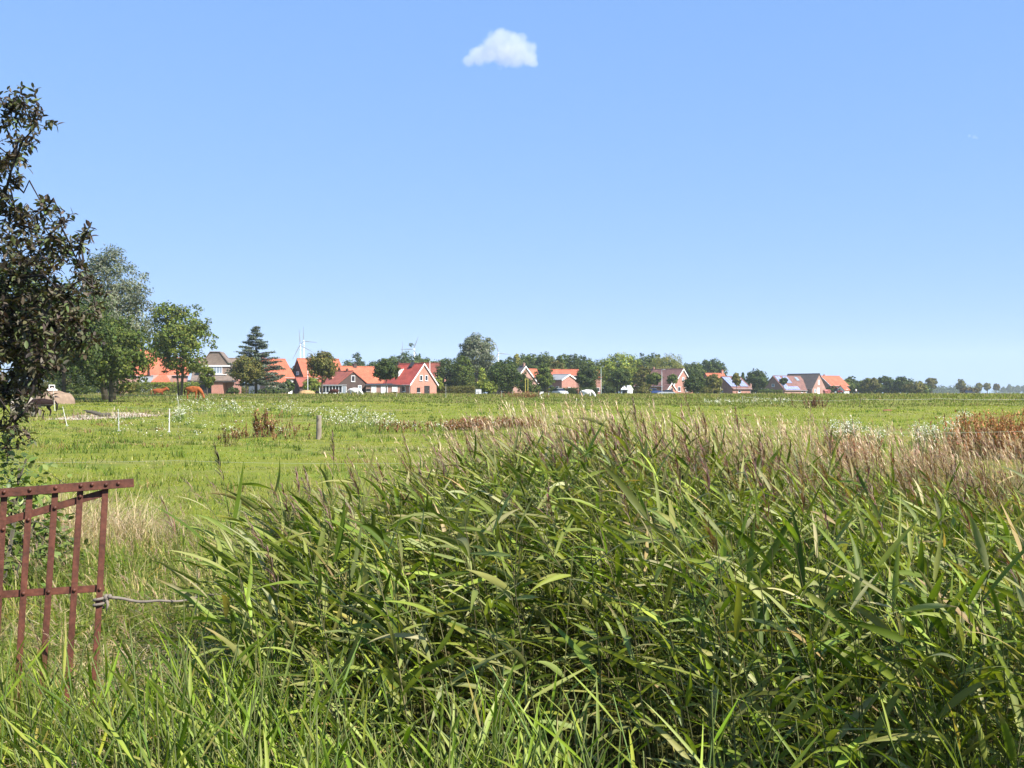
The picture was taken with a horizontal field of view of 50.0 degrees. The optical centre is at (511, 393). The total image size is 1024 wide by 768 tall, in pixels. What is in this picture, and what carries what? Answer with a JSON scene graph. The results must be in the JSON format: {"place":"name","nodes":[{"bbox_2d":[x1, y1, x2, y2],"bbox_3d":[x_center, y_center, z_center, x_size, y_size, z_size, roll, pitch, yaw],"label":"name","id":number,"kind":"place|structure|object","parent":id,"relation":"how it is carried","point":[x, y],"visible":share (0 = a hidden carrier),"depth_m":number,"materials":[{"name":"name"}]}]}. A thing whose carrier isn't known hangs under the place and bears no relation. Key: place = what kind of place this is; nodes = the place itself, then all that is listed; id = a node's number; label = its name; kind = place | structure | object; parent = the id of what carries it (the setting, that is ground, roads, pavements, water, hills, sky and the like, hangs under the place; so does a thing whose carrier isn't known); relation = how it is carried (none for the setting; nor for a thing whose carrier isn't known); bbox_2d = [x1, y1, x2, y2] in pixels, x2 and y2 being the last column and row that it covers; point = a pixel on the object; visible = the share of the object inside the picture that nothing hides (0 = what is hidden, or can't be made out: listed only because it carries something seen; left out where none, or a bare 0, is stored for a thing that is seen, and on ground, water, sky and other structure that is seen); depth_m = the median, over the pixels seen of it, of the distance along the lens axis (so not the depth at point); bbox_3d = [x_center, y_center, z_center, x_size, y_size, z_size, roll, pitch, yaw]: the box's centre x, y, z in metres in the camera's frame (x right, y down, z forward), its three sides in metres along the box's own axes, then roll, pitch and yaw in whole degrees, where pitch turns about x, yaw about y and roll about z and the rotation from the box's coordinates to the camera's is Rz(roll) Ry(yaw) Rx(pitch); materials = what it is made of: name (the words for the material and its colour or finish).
{"place":"outdoors","nodes":[
{"label":"outdoors","id":0,"kind":"place"},
{"bbox_2d":[27,398,57,416],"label":"pony","id":1,"kind":"object","parent":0,"point":[47,403],"visible":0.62,"depth_m":69.85},
{"bbox_2d":[0,483,425,767],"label":"rough grass","id":2,"kind":"structure","parent":0,"point":[131,573],"depth_m":6.86,"materials":[{"name":"green plant"}]},
{"bbox_2d":[0,392,1023,767],"bbox_3d":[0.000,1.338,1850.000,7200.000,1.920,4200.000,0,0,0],"label":"ground","id":3,"kind":"structure","parent":0,"point":[252,463],"depth_m":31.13,"materials":[{"name":"green plant"}]},
{"bbox_2d":[0,262,61,396],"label":"alder tree","id":4,"kind":"object","parent":3,"relation":"on","point":[12,287],"visible":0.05,"depth_m":111.58,"materials":[{"name":"green plant"}]},
{"bbox_2d":[0,436,90,606],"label":"bramble bush","id":5,"kind":"object","parent":3,"relation":"on","point":[12,502],"visible":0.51,"depth_m":8.99,"materials":[{"name":"green plant"}]},
{"bbox_2d":[33,390,74,403],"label":"hay mound","id":6,"kind":"object","parent":3,"relation":"on","point":[66,398],"visible":0.56,"depth_m":97.28,"materials":[{"name":"beige plant"}]},
{"bbox_2d":[0,81,115,460],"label":"plum tree","id":7,"kind":"object","parent":3,"relation":"on","point":[19,324],"visible":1,"depth_m":8.40,"materials":[{"name":"green plant"}]},
{"bbox_2d":[0,478,133,736],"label":"iron gate","id":8,"kind":"structure","parent":3,"relation":"on","point":[48,591],"depth_m":4.58,"materials":[{"name":"brown metal"}]},
{"bbox_2d":[92,593,220,610],"bbox_3d":[-1.515,0.885,4.699,0.529,0.072,0.045,0,0,-14],"label":"rope","id":9,"kind":"object","parent":8,"relation":"attached to","point":[105,598],"visible":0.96,"depth_m":4.66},
{"bbox_2d":[10,275,123,392],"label":"alder tree","id":10,"kind":"object","parent":3,"relation":"on","point":[93,353],"visible":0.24,"depth_m":99.11,"materials":[{"name":"green plant"}]},
{"bbox_2d":[57,384,96,397],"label":"garden shrub","id":11,"kind":"object","parent":3,"relation":"on","point":[79,392],"visible":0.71,"depth_m":117.65,"materials":[{"name":"green plant"}]},
{"bbox_2d":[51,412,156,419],"bbox_3d":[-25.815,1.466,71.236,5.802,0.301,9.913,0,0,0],"label":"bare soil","id":12,"kind":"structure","parent":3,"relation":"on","point":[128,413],"depth_m":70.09,"materials":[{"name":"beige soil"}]},
{"bbox_2d":[69,243,156,400],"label":"willow tree","id":13,"kind":"object","parent":3,"relation":"on","point":[130,303],"visible":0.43,"depth_m":121.23,"materials":[{"name":"green plant"}]},
{"bbox_2d":[68,313,158,401],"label":"alder tree","id":14,"kind":"object","parent":3,"relation":"on","point":[126,361],"visible":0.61,"depth_m":104.97,"materials":[{"name":"green plant"}]},
{"bbox_2d":[29,407,199,421],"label":"dry litter","id":15,"kind":"object","parent":3,"relation":"on","point":[106,418],"visible":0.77,"depth_m":70.20,"materials":[{"name":"beige plant"}]},
{"bbox_2d":[117,383,136,394],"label":"garden shrub","id":16,"kind":"object","parent":3,"relation":"on","point":[133,389],"visible":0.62,"depth_m":127.45,"materials":[{"name":"green plant"}]},
{"bbox_2d":[150,374,173,387],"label":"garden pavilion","id":17,"kind":"structure","parent":3,"relation":"on","point":[165,378],"depth_m":213.01,"materials":[{"name":"orange tile"}]},
{"bbox_2d":[119,571,209,765],"bbox_3d":[-1.240,1.149,3.913,0.310,1.037,0.136,0,0,-28],"label":"reed plant","id":18,"kind":"object","parent":3,"relation":"on","point":[198,650],"visible":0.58,"depth_m":3.90,"materials":[{"name":"green plant"}]},
{"bbox_2d":[131,381,200,393],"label":"clipped hedge","id":19,"kind":"object","parent":3,"relation":"on","point":[148,386],"visible":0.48,"depth_m":206.64,"materials":[{"name":"green plant"}]},
{"bbox_2d":[147,357,188,391],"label":"house","id":20,"kind":"structure","parent":3,"relation":"on","point":[157,369],"depth_m":234.66,"materials":[{"name":"orange brick"}]},
{"bbox_2d":[145,495,203,682],"bbox_3d":[-1.673,1.105,5.372,0.342,1.209,0.204,0,0,-40],"label":"reed plant","id":21,"kind":"object","parent":3,"relation":"on","point":[181,578],"visible":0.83,"depth_m":5.40,"materials":[{"name":"green plant"}]},
{"bbox_2d":[146,300,218,395],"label":"ash tree","id":22,"kind":"object","parent":3,"relation":"on","point":[185,334],"visible":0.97,"depth_m":148.02,"materials":[{"name":"green plant"}]},
{"bbox_2d":[184,386,204,398],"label":"horse","id":23,"kind":"object","parent":3,"relation":"on","point":[196,389],"visible":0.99,"depth_m":121.67},
{"bbox_2d":[197,366,215,394],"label":"garden tree","id":24,"kind":"object","parent":3,"relation":"on","point":[208,380],"visible":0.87,"depth_m":157.72,"materials":[{"name":"green plant"}]},
{"bbox_2d":[35,460,394,463],"bbox_3d":[-3.907,0.788,12.551,5.894,0.031,0.104,0,0,2],"label":"fence wire","id":25,"kind":"object","parent":3,"relation":"on","point":[236,462],"visible":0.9,"depth_m":12.54,"materials":[{"name":"grey metal"}]},
{"bbox_2d":[187,351,242,393],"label":"house","id":26,"kind":"structure","parent":3,"relation":"on","point":[218,361],"depth_m":227.46,"materials":[{"name":"beige brick"}]},
{"bbox_2d":[189,444,260,694],"bbox_3d":[-1.463,0.994,5.586,0.490,1.486,0.120,0,0,22],"label":"reed plant","id":27,"kind":"object","parent":3,"relation":"on","point":[236,507],"visible":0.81,"depth_m":5.59,"materials":[{"name":"green plant"}]},
{"bbox_2d":[220,421,243,446],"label":"dock plant","id":28,"kind":"object","parent":3,"relation":"on","point":[225,436],"visible":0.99,"depth_m":32.90,"materials":[{"name":"brown plant"}]},
{"bbox_2d":[229,354,265,393],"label":"garden tree","id":29,"kind":"object","parent":3,"relation":"on","point":[244,366],"visible":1,"depth_m":184.99,"materials":[{"name":"green plant"}]},
{"bbox_2d":[223,325,286,393],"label":"cedar tree","id":30,"kind":"object","parent":3,"relation":"on","point":[248,351],"visible":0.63,"depth_m":197.20,"materials":[{"name":"green plant"}]},
{"bbox_2d":[252,405,280,437],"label":"dock plant","id":31,"kind":"object","parent":3,"relation":"on","point":[259,427],"visible":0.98,"depth_m":41.90,"materials":[{"name":"brown plant"}]},
{"bbox_2d":[250,387,286,393],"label":"clipped hedge","id":32,"kind":"object","parent":3,"relation":"on","point":[273,391],"visible":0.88,"depth_m":206.76,"materials":[{"name":"green plant"}]},
{"bbox_2d":[249,358,294,393],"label":"house","id":33,"kind":"structure","parent":3,"relation":"on","point":[288,373],"depth_m":242.73,"materials":[{"name":"orange paint"}]},
{"bbox_2d":[292,377,310,393],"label":"garden shed","id":34,"kind":"structure","parent":3,"relation":"on","point":[298,382],"depth_m":230.94,"materials":[{"name":"brown brick"}]},
{"bbox_2d":[302,377,320,391],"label":"garden shrub","id":35,"kind":"object","parent":3,"relation":"on","point":[314,384],"visible":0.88,"depth_m":211.32,"materials":[{"name":"green plant"}]},
{"bbox_2d":[292,358,340,380],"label":"house","id":36,"kind":"structure","parent":3,"relation":"on","point":[300,368],"depth_m":243.05,"materials":[{"name":"brown brick"}]},
{"bbox_2d":[316,415,321,439],"bbox_3d":[-6.901,1.426,39.163,0.198,1.261,0.270,2,0,0],"label":"wooden post","id":37,"kind":"object","parent":3,"relation":"on","point":[318,426],"visible":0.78,"depth_m":39.12,"materials":[{"name":"brown wood"}]},
{"bbox_2d":[305,351,339,393],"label":"garden tree","id":38,"kind":"object","parent":3,"relation":"on","point":[322,364],"visible":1,"depth_m":191.00,"materials":[{"name":"green plant"}]},
{"bbox_2d":[278,515,368,757],"bbox_3d":[-0.757,1.116,4.361,0.361,1.263,0.138,0,0,-18],"label":"reed plant","id":39,"kind":"object","parent":3,"relation":"on","point":[354,564],"visible":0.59,"depth_m":4.39,"materials":[{"name":"green plant"}]},
{"bbox_2d":[316,430,334,584],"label":"reed plant","id":40,"kind":"object","parent":3,"relation":"on","point":[326,477],"visible":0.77,"depth_m":6.97,"materials":[{"name":"green plant"}]},
{"bbox_2d":[319,384,345,393],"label":"conservatory","id":41,"kind":"object","parent":3,"relation":"on","point":[339,387],"visible":0.51,"depth_m":219.50,"materials":[{"name":"glass"}]},
{"bbox_2d":[315,368,366,393],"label":"house","id":42,"kind":"structure","parent":3,"relation":"on","point":[348,378],"depth_m":225.70,"materials":[{"name":"brown brick"}]},
{"bbox_2d":[338,362,384,382],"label":"roof","id":43,"kind":"structure","parent":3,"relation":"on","point":[364,373],"depth_m":238.64,"materials":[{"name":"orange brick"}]},
{"bbox_2d":[365,383,402,392],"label":"garage","id":44,"kind":"structure","parent":3,"relation":"on","point":[381,387],"depth_m":225.80,"materials":[{"name":"beige brick"}]},
{"bbox_2d":[360,540,409,767],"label":"reed plant","id":45,"kind":"object","parent":3,"relation":"on","point":[381,666],"visible":0.26,"depth_m":4.54,"materials":[{"name":"green plant"}]},
{"bbox_2d":[372,358,400,393],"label":"garden tree","id":46,"kind":"object","parent":3,"relation":"on","point":[386,368],"visible":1,"depth_m":185.08,"materials":[{"name":"green plant"}]},
{"bbox_2d":[383,361,438,393],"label":"house","id":47,"kind":"structure","parent":3,"relation":"on","point":[414,377],"depth_m":227.43,"materials":[{"name":"red brick"}]},
{"bbox_2d":[425,363,445,380],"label":"house","id":48,"kind":"structure","parent":3,"relation":"on","point":[431,367],"depth_m":260.84,"materials":[{"name":"red brick"}]},
{"bbox_2d":[433,358,460,388],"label":"garden tree","id":49,"kind":"object","parent":3,"relation":"on","point":[443,372],"visible":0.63,"depth_m":248.99,"materials":[{"name":"green plant"}]},
{"bbox_2d":[437,385,474,393],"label":"clipped hedge","id":50,"kind":"object","parent":3,"relation":"on","point":[457,389],"visible":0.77,"depth_m":235.49,"materials":[{"name":"green plant"}]},
{"bbox_2d":[451,355,474,388],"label":"garden tree","id":51,"kind":"object","parent":3,"relation":"on","point":[460,371],"visible":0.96,"depth_m":244.11,"materials":[{"name":"green plant"}]},
{"bbox_2d":[9,343,932,393],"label":"background wood","id":52,"kind":"object","parent":3,"relation":"on","point":[572,362],"visible":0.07,"depth_m":349.51,"materials":[{"name":"green plant"}]},
{"bbox_2d":[456,332,496,387],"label":"poplar tree","id":53,"kind":"object","parent":3,"relation":"on","point":[473,346],"visible":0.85,"depth_m":282.55,"materials":[{"name":"green plant"}]},
{"bbox_2d":[475,367,487,389],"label":"garden shrub","id":54,"kind":"object","parent":3,"relation":"on","point":[481,376],"visible":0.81,"depth_m":225.41,"materials":[{"name":"green plant"}]},
{"bbox_2d":[480,381,497,393],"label":"garden shrub","id":55,"kind":"object","parent":3,"relation":"on","point":[488,387],"visible":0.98,"depth_m":211.37,"materials":[{"name":"green plant"}]},
{"bbox_2d":[0,598,990,767],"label":"young reeds","id":56,"kind":"object","parent":3,"relation":"on","point":[223,734],"visible":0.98,"depth_m":3.37,"materials":[{"name":"green plant"}]},
{"bbox_2d":[485,358,521,393],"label":"garden tree","id":57,"kind":"object","parent":3,"relation":"on","point":[504,379],"visible":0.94,"depth_m":214.74,"materials":[{"name":"green plant"}]},
{"bbox_2d":[493,362,537,393],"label":"house","id":58,"kind":"structure","parent":3,"relation":"on","point":[522,368],"depth_m":271.63,"materials":[{"name":"pink brick"}]},
{"bbox_2d":[12,391,1022,398],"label":"verge weeds","id":59,"kind":"object","parent":3,"relation":"on","point":[558,395],"visible":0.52,"depth_m":167.81,"materials":[{"name":"green plant"}]},
{"bbox_2d":[500,390,548,397],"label":"dock plant","id":60,"kind":"object","parent":3,"relation":"on","point":[526,394],"visible":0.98,"depth_m":147.88,"materials":[{"name":"brown plant"}]},
{"bbox_2d":[515,370,534,392],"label":"garden shrub","id":61,"kind":"object","parent":3,"relation":"on","point":[528,385],"visible":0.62,"depth_m":220.78,"materials":[{"name":"green plant"}]},
{"bbox_2d":[525,355,542,371],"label":"garden tree","id":62,"kind":"object","parent":3,"relation":"on","point":[538,362],"visible":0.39,"depth_m":323.44,"materials":[{"name":"green plant"}]},
{"bbox_2d":[98,396,984,455],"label":"white flowers","id":63,"kind":"object","parent":3,"relation":"on","point":[181,417],"visible":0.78,"depth_m":48.66,"materials":[{"name":"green plant"}]},
{"bbox_2d":[533,363,555,392],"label":"garden tree","id":64,"kind":"object","parent":3,"relation":"on","point":[543,377],"visible":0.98,"depth_m":243.95,"materials":[{"name":"green plant"}]},
{"bbox_2d":[546,374,575,392],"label":"house","id":65,"kind":"structure","parent":3,"relation":"on","point":[565,381],"depth_m":279.97,"materials":[{"name":"orange brick"}]},
{"bbox_2d":[550,369,578,387],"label":"house","id":66,"kind":"structure","parent":3,"relation":"on","point":[572,372],"depth_m":298.63,"materials":[{"name":"red brick"}]},
{"bbox_2d":[550,387,597,393],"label":"clipped hedge","id":67,"kind":"object","parent":3,"relation":"on","point":[571,390],"visible":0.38,"depth_m":251.59,"materials":[{"name":"green plant"}]},
{"bbox_2d":[149,389,1023,767],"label":"reed bed","id":68,"kind":"object","parent":3,"relation":"on","point":[577,531],"visible":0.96,"depth_m":5.14,"materials":[{"name":"green plant"}]},
{"bbox_2d":[575,364,600,389],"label":"garden tree","id":69,"kind":"object","parent":3,"relation":"on","point":[589,379],"visible":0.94,"depth_m":261.10,"materials":[{"name":"green plant"}]},
{"bbox_2d":[593,351,642,392],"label":"maple tree","id":70,"kind":"object","parent":3,"relation":"on","point":[607,366],"visible":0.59,"depth_m":297.15,"materials":[{"name":"green plant"}]},
{"bbox_2d":[608,367,632,392],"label":"garden tree","id":71,"kind":"object","parent":3,"relation":"on","point":[620,376],"visible":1,"depth_m":260.86,"materials":[{"name":"green plant"}]},
{"bbox_2d":[217,413,1023,492],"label":"rusty dock weeds","id":72,"kind":"object","parent":3,"relation":"on","point":[451,423],"visible":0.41,"depth_m":27.40,"materials":[{"name":"brown plant"}]},
{"bbox_2d":[609,395,642,661],"bbox_3d":[0.744,1.054,7.573,0.326,2.078,0.208,0,0,28],"label":"reed plant","id":73,"kind":"object","parent":3,"relation":"on","point":[633,404],"visible":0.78,"depth_m":7.60,"materials":[{"name":"green plant"}]},
{"bbox_2d":[632,365,651,389],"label":"garden tree","id":74,"kind":"object","parent":3,"relation":"on","point":[639,378],"visible":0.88,"depth_m":288.90,"materials":[{"name":"green plant"}]},
{"bbox_2d":[645,372,662,385],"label":"garden tree","id":75,"kind":"object","parent":3,"relation":"on","point":[655,378],"visible":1,"depth_m":279.29,"materials":[{"name":"green plant"}]},
{"bbox_2d":[633,367,692,393],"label":"house","id":76,"kind":"structure","parent":3,"relation":"on","point":[681,373],"depth_m":310.60,"materials":[{"name":"red brick"}]},
{"bbox_2d":[647,353,684,368],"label":"willow tree","id":77,"kind":"object","parent":3,"relation":"on","point":[658,363],"visible":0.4,"depth_m":383.99,"materials":[{"name":"green plant"}]},
{"bbox_2d":[666,374,678,389],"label":"garden tree","id":78,"kind":"object","parent":3,"relation":"on","point":[673,378],"visible":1,"depth_m":285.24,"materials":[{"name":"green plant"}]},
{"bbox_2d":[682,371,704,392],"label":"garden tree","id":79,"kind":"object","parent":3,"relation":"on","point":[693,382],"visible":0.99,"depth_m":269.05,"materials":[{"name":"green plant"}]},
{"bbox_2d":[686,362,706,376],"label":"garden tree","id":80,"kind":"object","parent":3,"relation":"on","point":[695,368],"visible":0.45,"depth_m":407.52,"materials":[{"name":"green plant"}]},
{"bbox_2d":[671,447,729,759],"bbox_3d":[0.786,1.191,4.971,0.332,1.894,0.290,0,0,33],"label":"reed plant","id":81,"kind":"object","parent":3,"relation":"on","point":[708,485],"visible":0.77,"depth_m":5.00,"materials":[{"name":"green plant"}]},
{"bbox_2d":[698,387,722,393],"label":"garden shrub","id":82,"kind":"object","parent":3,"relation":"on","point":[710,390],"visible":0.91,"depth_m":272.94,"materials":[{"name":"green plant"}]},
{"bbox_2d":[704,374,722,388],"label":"garden tree","id":83,"kind":"object","parent":3,"relation":"on","point":[714,381],"visible":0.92,"depth_m":288.86,"materials":[{"name":"green plant"}]},
{"bbox_2d":[702,358,727,375],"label":"garden tree","id":84,"kind":"object","parent":3,"relation":"on","point":[714,366],"visible":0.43,"depth_m":422.68,"materials":[{"name":"green plant"}]},
{"bbox_2d":[717,376,751,393],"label":"house","id":85,"kind":"structure","parent":3,"relation":"on","point":[728,386],"depth_m":336.74,"materials":[{"name":"red brick"}]},
{"bbox_2d":[731,372,741,392],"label":"garden tree","id":86,"kind":"object","parent":3,"relation":"on","point":[735,379],"visible":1,"depth_m":299.41,"materials":[{"name":"green plant"}]},
{"bbox_2d":[744,369,769,393],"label":"garden tree","id":87,"kind":"object","parent":3,"relation":"on","point":[757,378],"visible":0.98,"depth_m":360.13,"materials":[{"name":"green plant"}]},
{"bbox_2d":[725,496,798,749],"bbox_3d":[1.045,1.289,4.794,0.335,1.679,0.446,0,0,0],"label":"reed plant","id":88,"kind":"object","parent":3,"relation":"on","point":[755,606],"visible":0.34,"depth_m":4.76,"materials":[{"name":"green plant"}]},
{"bbox_2d":[764,375,808,393],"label":"house","id":89,"kind":"structure","parent":3,"relation":"on","point":[794,384],"depth_m":371.55,"materials":[{"name":"tile"}]},
{"bbox_2d":[787,373,826,393],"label":"house","id":90,"kind":"structure","parent":3,"relation":"on","point":[814,383],"depth_m":375.54,"materials":[{"name":"brown brick"}]},
{"bbox_2d":[791,396,828,408],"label":"dock plant","id":91,"kind":"object","parent":3,"relation":"on","point":[813,402],"visible":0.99,"depth_m":103.93,"materials":[{"name":"brown plant"}]},
{"bbox_2d":[821,375,848,387],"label":"house","id":92,"kind":"structure","parent":3,"relation":"on","point":[836,381],"depth_m":399.51,"materials":[{"name":"orange brick"}]},
{"bbox_2d":[859,377,881,392],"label":"hedgerow tree","id":93,"kind":"object","parent":3,"relation":"on","point":[870,385],"visible":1,"depth_m":440.03,"materials":[{"name":"green plant"}]},
{"bbox_2d":[882,379,896,393],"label":"hedgerow tree","id":94,"kind":"object","parent":3,"relation":"on","point":[888,388],"visible":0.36,"depth_m":464.11,"materials":[{"name":"green plant"}]},
{"bbox_2d":[846,532,958,760],"bbox_3d":[1.516,1.324,4.285,0.464,1.522,0.354,0,0,15],"label":"reed plant","id":95,"kind":"object","parent":3,"relation":"on","point":[884,664],"visible":0.14,"depth_m":4.29,"materials":[{"name":"green plant"}]},
{"bbox_2d":[892,376,913,392],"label":"hedgerow tree","id":96,"kind":"object","parent":3,"relation":"on","point":[898,382],"visible":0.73,"depth_m":450.91,"materials":[{"name":"green plant"}]},
{"bbox_2d":[901,381,926,392],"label":"hedgerow tree","id":97,"kind":"object","parent":3,"relation":"on","point":[919,386],"visible":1,"depth_m":437.05,"materials":[{"name":"green plant"}]},
{"bbox_2d":[924,378,937,392],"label":"tree","id":98,"kind":"object","parent":3,"relation":"on","point":[932,382],"visible":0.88,"depth_m":608.59,"materials":[{"name":"green plant"}]},
{"bbox_2d":[949,467,965,634],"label":"reed plant","id":99,"kind":"object","parent":3,"relation":"on","point":[957,482],"visible":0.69,"depth_m":6.60,"materials":[{"name":"green plant"}]},
{"bbox_2d":[929,385,1023,392],"bbox_3d":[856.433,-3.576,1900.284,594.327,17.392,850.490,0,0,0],"label":"distant hedgerow","id":100,"kind":"object","parent":3,"relation":"on","point":[944,389],"visible":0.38,"depth_m":1489.31,"materials":[{"name":"green plant"}]},
{"bbox_2d":[929,407,1023,459],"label":"sorrel thicket","id":101,"kind":"object","parent":3,"relation":"on","point":[997,429],"visible":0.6,"depth_m":26.70,"materials":[{"name":"brown plant"}]},
{"bbox_2d":[0,0,1023,392],"label":"sky","id":102,"kind":"structure","parent":0,"point":[775,187],"materials":[{"name":"blue"}]},
{"bbox_2d":[3,389,1023,649],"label":"dry grass","id":103,"kind":"structure","parent":0,"point":[121,531],"depth_m":10.57,"materials":[{"name":"beige plant"}]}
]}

